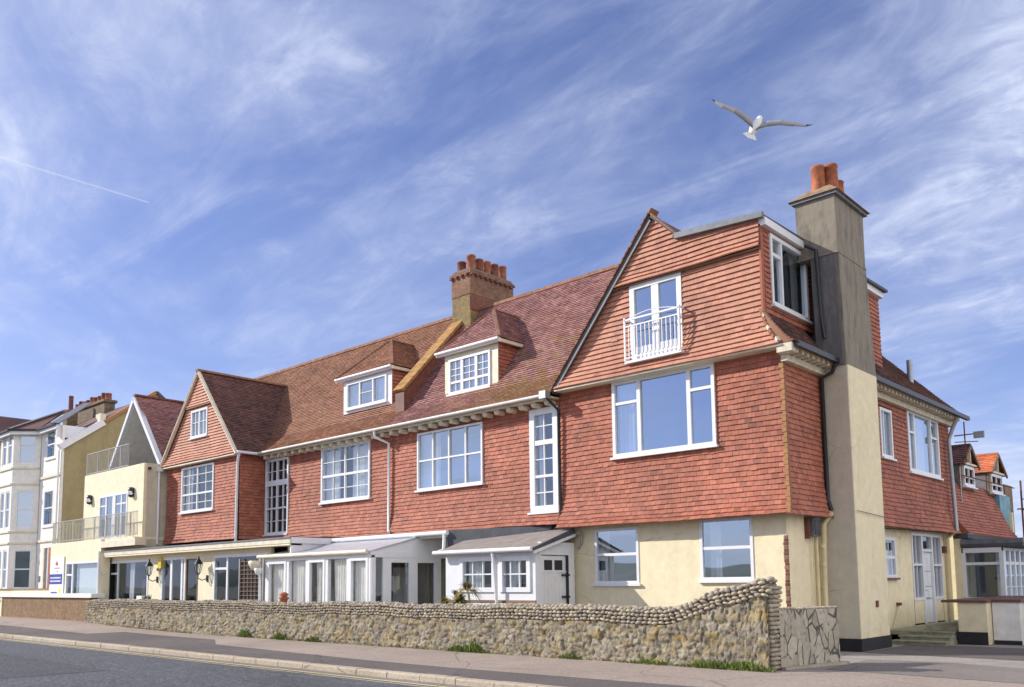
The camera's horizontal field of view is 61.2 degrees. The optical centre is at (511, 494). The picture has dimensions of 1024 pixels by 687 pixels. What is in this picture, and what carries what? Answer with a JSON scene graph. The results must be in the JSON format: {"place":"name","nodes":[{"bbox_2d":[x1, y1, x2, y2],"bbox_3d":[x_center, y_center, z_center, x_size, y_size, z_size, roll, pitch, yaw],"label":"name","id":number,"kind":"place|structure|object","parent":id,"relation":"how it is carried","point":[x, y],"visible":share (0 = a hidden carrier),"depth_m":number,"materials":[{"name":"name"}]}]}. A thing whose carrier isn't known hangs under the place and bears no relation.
{"place":"outdoors","nodes":[
{"label":"outdoors","id":0,"kind":"place"},
{"bbox_2d":[0,638,447,686],"bbox_3d":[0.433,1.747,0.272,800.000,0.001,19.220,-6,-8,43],"label":"road","id":1,"kind":"structure","parent":0,"point":[129,670],"depth_m":17.07,"materials":[{"name":"grey asphalt"}]},
{"bbox_2d":[0,653,371,686],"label":"road patch","id":2,"kind":"object","parent":1,"relation":"on","point":[13,666],"visible":1,"depth_m":17.69,"materials":[{"name":"grey asphalt"}]},
{"bbox_2d":[0,638,445,686],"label":"road marking","id":3,"kind":"object","parent":1,"relation":"on","point":[247,665],"visible":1,"depth_m":18.07,"materials":[{"name":"paint"}]},
{"bbox_2d":[0,637,469,686],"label":"gutter channel","id":4,"kind":"object","parent":1,"relation":"on","point":[412,681],"depth_m":18.27,"materials":[{"name":"grey concrete"}]},
{"bbox_2d":[0,616,1023,686],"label":"pavement","id":5,"kind":"structure","parent":0,"point":[652,673],"depth_m":16.38,"materials":[{"name":"grey concrete"}]},
{"bbox_2d":[0,593,104,621],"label":"brick wall","id":6,"kind":"structure","parent":5,"relation":"on","point":[66,606],"depth_m":38.87,"materials":[{"name":"brown brick"}]},
{"bbox_2d":[236,628,252,636],"bbox_3d":[-8.324,4.269,26.865,0.971,0.310,0.248,-6,-8,43],"label":"weed clump","id":7,"kind":"object","parent":5,"relation":"on","point":[243,633],"visible":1,"depth_m":26.81,"materials":[{"name":"green plant"}]},
{"bbox_2d":[272,631,288,639],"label":"weed clump","id":8,"kind":"object","parent":5,"relation":"on","point":[278,635],"visible":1,"depth_m":25.44,"materials":[{"name":"green plant"}]},
{"bbox_2d":[305,636,320,641],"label":"weed clump","id":9,"kind":"object","parent":5,"relation":"on","point":[311,639],"visible":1,"depth_m":24.31,"materials":[{"name":"green plant"}]},
{"bbox_2d":[0,625,694,686],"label":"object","id":10,"kind":"object","parent":5,"relation":"on","point":[172,642],"visible":1,"depth_m":19.22,"materials":[{"name":"grey concrete"}]},
{"bbox_2d":[84,576,783,671],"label":"flint wall","id":11,"kind":"structure","parent":5,"relation":"on","point":[732,623],"depth_m":19.23,"materials":[{"name":"beige stone"}]},
{"bbox_2d":[136,594,150,599],"bbox_3d":[-13.829,3.856,32.561,0.906,0.240,0.321,-6,-8,43],"label":"planter","id":12,"kind":"object","parent":11,"relation":"on","point":[143,597],"visible":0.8,"depth_m":32.49,"materials":[{"name":"white plant"}]},
{"bbox_2d":[279,592,288,601],"bbox_3d":[-6.873,3.092,26.066,0.320,0.320,0.320,-6,-8,43],"label":"terracotta ornament","id":13,"kind":"object","parent":11,"relation":"on","point":[283,597],"visible":0.98,"depth_m":25.97,"materials":[{"name":"orange ceramic"}]},
{"bbox_2d":[106,624,761,671],"bbox_3d":[-5.772,4.055,24.509,27.794,0.216,0.194,-6,-8,43],"label":"grass fringe","id":14,"kind":"object","parent":5,"relation":"on","point":[510,653],"depth_m":22.20,"materials":[{"name":"green plant"}]},
{"bbox_2d":[446,644,470,651],"bbox_3d":[-1.300,3.592,20.376,1.019,0.198,0.251,-6,-8,43],"label":"weed clump","id":15,"kind":"object","parent":5,"relation":"on","point":[457,648],"visible":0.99,"depth_m":20.34,"materials":[{"name":"green plant"}]},
{"bbox_2d":[462,639,489,652],"bbox_3d":[-0.899,3.489,20.014,1.022,0.320,0.245,-6,-8,43],"label":"weed clump","id":16,"kind":"object","parent":5,"relation":"on","point":[472,648],"visible":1,"depth_m":19.98,"materials":[{"name":"green plant"}]},
{"bbox_2d":[557,652,589,659],"bbox_3d":[1.244,3.353,18.017,0.985,0.143,0.226,-6,-8,43],"label":"weed clump","id":17,"kind":"object","parent":5,"relation":"on","point":[570,656],"visible":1,"depth_m":18.04,"materials":[{"name":"green plant"}]},
{"bbox_2d":[619,657,691,665],"bbox_3d":[2.738,3.195,16.639,1.665,0.153,0.251,-6,-8,43],"label":"weed clump","id":18,"kind":"object","parent":5,"relation":"on","point":[642,661],"visible":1,"depth_m":16.70,"materials":[{"name":"green plant"}]},
{"bbox_2d":[680,659,747,670],"bbox_3d":[3.658,3.078,15.794,1.451,0.188,0.254,-6,-8,43],"label":"weed clump","id":19,"kind":"object","parent":5,"relation":"on","point":[713,663],"visible":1,"depth_m":15.83,"materials":[{"name":"green plant"}]},
{"bbox_2d":[687,659,791,673],"bbox_3d":[4.031,3.028,15.460,2.091,0.215,0.249,-6,-8,43],"label":"weed clump","id":20,"kind":"object","parent":5,"relation":"on","point":[747,665],"visible":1,"depth_m":15.33,"materials":[{"name":"green plant"}]},
{"bbox_2d":[0,0,1023,587],"label":"sky","id":21,"kind":"structure","parent":0,"point":[252,189],"materials":[{"name":"blue"}]},
{"bbox_2d":[712,99,811,140],"bbox_3d":[3.247,-4.834,11.195,1.317,0.629,0.231,0,-6,-2],"label":"gull","id":22,"kind":"object","parent":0,"point":[756,124],"visible":1,"depth_m":11.13,"materials":[{"name":"white"}]},
{"bbox_2d":[805,641,1023,679],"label":"forecourt","id":23,"kind":"structure","parent":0,"point":[852,657],"depth_m":17.24,"materials":[{"name":"grey concrete"}]},
{"bbox_2d":[102,163,969,651],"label":"seaside building","id":24,"kind":"structure","parent":23,"relation":"on","point":[660,413],"depth_m":22.53,"materials":[{"name":"ceramic"}]},
{"bbox_2d":[111,559,148,598],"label":"window","id":25,"kind":"structure","parent":24,"relation":"in","point":[130,579],"depth_m":36.42,"materials":[{"name":"white paint"}]},
{"bbox_2d":[145,559,157,581],"bbox_3d":[-14.119,2.967,33.830,0.340,0.930,0.447,-6,-8,43],"label":"wall lantern","id":26,"kind":"object","parent":24,"relation":"attached to","point":[148,563],"depth_m":33.77,"materials":[{"name":"black paint"}]},
{"bbox_2d":[157,557,163,570],"bbox_3d":[-13.712,2.704,33.709,0.340,0.520,0.105,-6,-8,43],"label":"alarm box","id":27,"kind":"object","parent":24,"relation":"attached to","point":[160,562],"visible":1,"depth_m":33.62,"materials":[{"name":"yellow plastic"}]},
{"bbox_2d":[160,556,185,600],"bbox_3d":[-12.706,3.729,33.168,1.990,2.690,0.650,-6,-8,43],"label":"patio door","id":28,"kind":"structure","parent":24,"relation":"in","point":[173,572],"depth_m":33.65,"materials":[{"name":"white paint"}]},
{"bbox_2d":[178,462,215,514],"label":"window","id":29,"kind":"structure","parent":24,"relation":"in","point":[197,482],"depth_m":34.52,"materials":[{"name":"glass"}]},
{"bbox_2d":[188,407,212,439],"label":"window","id":30,"kind":"structure","parent":24,"relation":"in","point":[199,417],"depth_m":33.92,"materials":[{"name":"white paint"}]},
{"bbox_2d":[194,556,207,581],"bbox_3d":[-11.225,2.665,31.159,0.340,0.930,0.447,-6,-8,43],"label":"wall lantern","id":31,"kind":"object","parent":24,"relation":"attached to","point":[198,561],"depth_m":31.08,"materials":[{"name":"black paint"}]},
{"bbox_2d":[212,552,277,600],"bbox_3d":[-9.158,3.059,29.879,3.700,2.055,0.710,-6,-8,43],"label":"window","id":32,"kind":"structure","parent":24,"relation":"in","point":[225,567],"depth_m":30.98,"materials":[{"name":"grey glass"}]},
{"bbox_2d":[238,559,264,600],"bbox_3d":[-8.734,3.237,28.987,1.560,2.200,0.070,-6,-8,43],"label":"trellis panel","id":33,"kind":"object","parent":24,"relation":"attached to","point":[248,585],"visible":0.55,"depth_m":29.14,"materials":[{"name":"brown wood"}]},
{"bbox_2d":[248,560,262,575],"bbox_3d":[-8.167,2.310,27.659,0.610,0.566,0.440,-6,-8,43],"label":"hanging basket","id":34,"kind":"object","parent":24,"relation":"hanging from","point":[255,566],"visible":1,"depth_m":27.54,"materials":[{"name":"beige paint"}]},
{"bbox_2d":[262,456,289,536],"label":"window","id":35,"kind":"structure","parent":24,"relation":"in","point":[276,517],"depth_m":32.32,"materials":[{"name":"glass"}]},
{"bbox_2d":[318,441,371,504],"bbox_3d":[-5.437,-0.712,29.368,2.820,1.975,0.735,-6,-8,43],"label":"window","id":36,"kind":"structure","parent":24,"relation":"in","point":[345,470],"depth_m":29.58,"materials":[{"name":"white paint"}]},
{"bbox_2d":[414,422,496,492],"bbox_3d":[-1.682,-1.069,25.899,2.930,1.845,0.735,-6,-8,43],"label":"window","id":37,"kind":"structure","parent":24,"relation":"in","point":[450,459],"depth_m":25.66,"materials":[{"name":"glass"}]},
{"bbox_2d":[527,405,561,514],"bbox_3d":[1.048,-0.901,23.337,1.090,2.875,0.735,-6,-8,43],"label":"window","id":38,"kind":"structure","parent":24,"relation":"in","point":[543,439],"depth_m":23.35,"materials":[{"name":"white paint"}]},
{"bbox_2d":[592,527,641,585],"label":"window","id":39,"kind":"structure","parent":24,"relation":"in","point":[616,549],"depth_m":21.55,"materials":[{"name":"white paint"}]},
{"bbox_2d":[629,272,686,359],"bbox_3d":[3.669,-4.256,21.040,1.510,1.920,0.670,-6,-8,43],"label":"balcony door","id":40,"kind":"structure","parent":24,"relation":"in","point":[665,291],"depth_m":20.81,"materials":[{"name":"white paint"}]},
{"bbox_2d":[610,363,719,459],"bbox_3d":[3.770,-1.937,20.894,2.980,1.985,0.735,-6,-8,43],"label":"window","id":41,"kind":"structure","parent":24,"relation":"in","point":[673,411],"depth_m":20.66,"materials":[{"name":"glass"}]},
{"bbox_2d":[698,516,754,582],"bbox_3d":[5.017,1.261,19.703,1.430,1.475,0.710,-6,-8,43],"label":"window","id":42,"kind":"structure","parent":24,"relation":"in","point":[726,544],"depth_m":19.50,"materials":[{"name":"glass"}]},
{"bbox_2d":[749,233,813,324],"bbox_3d":[6.238,-4.929,20.055,0.590,1.715,2.000,-6,-8,43],"label":"window","id":43,"kind":"structure","parent":24,"relation":"in","point":[789,278],"depth_m":19.94,"materials":[{"name":"white paint"}]},
{"bbox_2d":[804,517,820,605],"bbox_3d":[6.734,1.893,19.207,0.200,2.770,0.450,-6,-8,43],"label":"drainpipe","id":44,"kind":"object","parent":24,"relation":"attached to","point":[812,527],"visible":0.82,"depth_m":19.22,"materials":[{"name":"metal"}]},
{"bbox_2d":[878,406,896,461],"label":"window","id":45,"kind":"structure","parent":24,"relation":"in","point":[886,432],"depth_m":23.16,"materials":[{"name":"white paint"}]},
{"bbox_2d":[885,537,900,579],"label":"window","id":46,"kind":"structure","parent":24,"relation":"in","point":[890,543],"depth_m":23.20,"materials":[{"name":"white paint"}]},
{"bbox_2d":[898,410,943,480],"bbox_3d":[11.754,-1.407,25.319,0.735,1.855,2.780,-6,-8,43],"label":"window","id":47,"kind":"structure","parent":24,"relation":"in","point":[923,436],"depth_m":25.19,"materials":[{"name":"glass"}]},
{"bbox_2d":[923,552,933,621],"bbox_3d":[12.043,2.681,25.046,0.122,2.030,0.740,-6,-8,43],"label":"door","id":48,"kind":"structure","parent":24,"relation":"in","point":[927,568],"depth_m":25.09,"materials":[{"name":"white paint"}]},
{"bbox_2d":[954,422,984,462],"bbox_3d":[14.373,-1.668,27.161,0.859,1.300,0.195,-4,-7,27],"label":"bracket aerial","id":49,"kind":"object","parent":24,"relation":"attached to","point":[978,434],"visible":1,"depth_m":27.15,"materials":[{"name":"grey metal"}]},
{"bbox_2d":[777,606,849,669],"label":"crazy paved wall","id":50,"kind":"structure","parent":23,"relation":"on","point":[810,637],"depth_m":15.92,"materials":[{"name":"stone"}]},
{"bbox_2d":[890,621,958,645],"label":"entrance steps","id":51,"kind":"structure","parent":23,"relation":"on","point":[941,634],"depth_m":21.17,"materials":[{"name":"concrete"}]},
{"bbox_2d":[827,645,1023,682],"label":"forecourt patch","id":52,"kind":"object","parent":23,"relation":"on","point":[962,671],"visible":1,"depth_m":15.92,"materials":[{"name":"grey concrete"}]},
{"bbox_2d":[941,596,1023,644],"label":"wall","id":53,"kind":"structure","parent":23,"relation":"on","point":[975,619],"depth_m":20.79,"materials":[{"name":"cream painted render"},{"name":"dark painted plinth"},{"name":"brown coping"}]},
{"bbox_2d":[949,443,1023,619],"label":"annex building","id":54,"kind":"structure","parent":23,"relation":"on","point":[987,551],"depth_m":27.65,"materials":[{"name":"tile"}]},
{"bbox_2d":[956,466,1023,537],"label":"scaffold frame","id":55,"kind":"object","parent":23,"relation":"on","point":[1021,498],"visible":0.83,"depth_m":32.70,"materials":[{"name":"brown metal"}]},
{"bbox_2d":[991,597,1023,644],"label":"wall","id":56,"kind":"structure","parent":0,"point":[1008,620],"depth_m":20.63,"materials":[{"name":"white paint"}]},
{"label":"terrace paving","id":57,"kind":"structure","parent":0,"visible":0},
{"bbox_2d":[0,588,48,592],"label":"boundary wall","id":58,"kind":"structure","parent":57,"relation":"on","point":[37,590],"depth_m":42.27,"materials":[{"name":"white paint"}]},
{"bbox_2d":[0,391,164,588],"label":"bay windowed house","id":59,"kind":"structure","parent":57,"relation":"on","point":[43,465],"depth_m":45.84,"materials":[{"name":"beige paint"}]},
{"bbox_2d":[0,493,3,528],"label":"window","id":60,"kind":"structure","parent":59,"relation":"in","point":[2,494],"depth_m":47.01,"materials":[{"name":"white paint"}]},
{"bbox_2d":[2,550,6,588],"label":"window","id":61,"kind":"structure","parent":59,"relation":"in","point":[5,551],"depth_m":46.10,"materials":[{"name":"white paint"}]},
{"bbox_2d":[3,438,6,465],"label":"window","id":62,"kind":"structure","parent":59,"relation":"in","point":[5,440],"depth_m":47.33,"materials":[{"name":"glass"}]},
{"bbox_2d":[5,491,9,528],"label":"window","id":63,"kind":"structure","parent":59,"relation":"in","point":[8,493],"depth_m":46.41,"materials":[{"name":"glass"}]},
{"bbox_2d":[8,436,12,464],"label":"window","id":64,"kind":"structure","parent":59,"relation":"in","point":[11,437],"depth_m":46.74,"materials":[{"name":"glass"}]},
{"bbox_2d":[12,550,30,588],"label":"window","id":65,"kind":"structure","parent":59,"relation":"in","point":[22,558],"depth_m":45.72,"materials":[{"name":"glass"}]},
{"bbox_2d":[15,491,33,527],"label":"window","id":66,"kind":"structure","parent":59,"relation":"in","point":[24,499],"depth_m":46.04,"materials":[{"name":"glass"}]},
{"bbox_2d":[18,435,36,463],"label":"window","id":67,"kind":"structure","parent":59,"relation":"in","point":[27,443],"depth_m":46.37,"materials":[{"name":"glass"}]},
{"bbox_2d":[41,547,50,587],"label":"door","id":68,"kind":"structure","parent":59,"relation":"in","point":[44,561],"depth_m":44.84,"materials":[{"name":"beige paint"}]},
{"bbox_2d":[41,488,53,527],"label":"window","id":69,"kind":"structure","parent":59,"relation":"in","point":[48,500],"depth_m":45.12,"materials":[{"name":"glass"}]},
{"bbox_2d":[44,429,66,460],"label":"window","id":70,"kind":"structure","parent":59,"relation":"in","point":[51,435],"depth_m":45.45,"materials":[{"name":"white paint"}]},
{"bbox_2d":[50,394,260,599],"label":"cream house","id":71,"kind":"structure","parent":57,"relation":"on","point":[115,517],"depth_m":37.41,"materials":[{"name":"paint"}]},
{"bbox_2d":[49,556,64,592],"bbox_3d":[-20.849,3.788,39.570,1.650,1.900,0.140,-6,-8,43],"label":"sign board","id":72,"kind":"object","parent":71,"relation":"attached to","point":[56,578],"visible":0.96,"depth_m":39.54,"materials":[{"name":"white plastic"}]},
{"bbox_2d":[85,495,91,504],"bbox_3d":[-18.871,0.231,38.603,0.270,0.440,0.295,-6,-8,43],"label":"wall lamp","id":73,"kind":"object","parent":71,"relation":"attached to","point":[88,500],"visible":1,"depth_m":38.52,"materials":[{"name":"black paint"}]},
{"bbox_2d":[65,560,113,599],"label":"window","id":74,"kind":"structure","parent":71,"relation":"in","point":[81,576],"depth_m":38.01,"materials":[{"name":"white glass"}]},
{"bbox_2d":[98,491,127,538],"bbox_3d":[-16.898,0.952,37.221,2.950,1.975,0.710,-6,-8,43],"label":"balcony door","id":75,"kind":"structure","parent":71,"relation":"in","point":[116,503],"depth_m":36.98,"materials":[{"name":"white paint"}]},
{"bbox_2d":[127,487,133,497],"bbox_3d":[-15.735,-0.097,35.709,0.270,0.440,0.295,-6,-8,43],"label":"wall lamp","id":76,"kind":"object","parent":71,"relation":"attached to","point":[130,492],"visible":1,"depth_m":35.62,"materials":[{"name":"black metal"}]},
{"bbox_2d":[437,580,483,603],"bbox_3d":[-1.428,2.963,21.565,1.683,1.691,1.229,-3,-6,25],"label":"cordyline plant","id":77,"kind":"object","parent":57,"relation":"on","point":[459,596],"visible":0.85,"depth_m":21.51,"materials":[{"name":"green plant"}]},
{"label":"ground","id":78,"kind":"structure","parent":0,"visible":0},
{"bbox_2d":[0,633,562,686],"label":"kerb","id":79,"kind":"structure","parent":78,"relation":"on","point":[451,680],"depth_m":17.58,"materials":[{"name":"concrete"}]}
]}

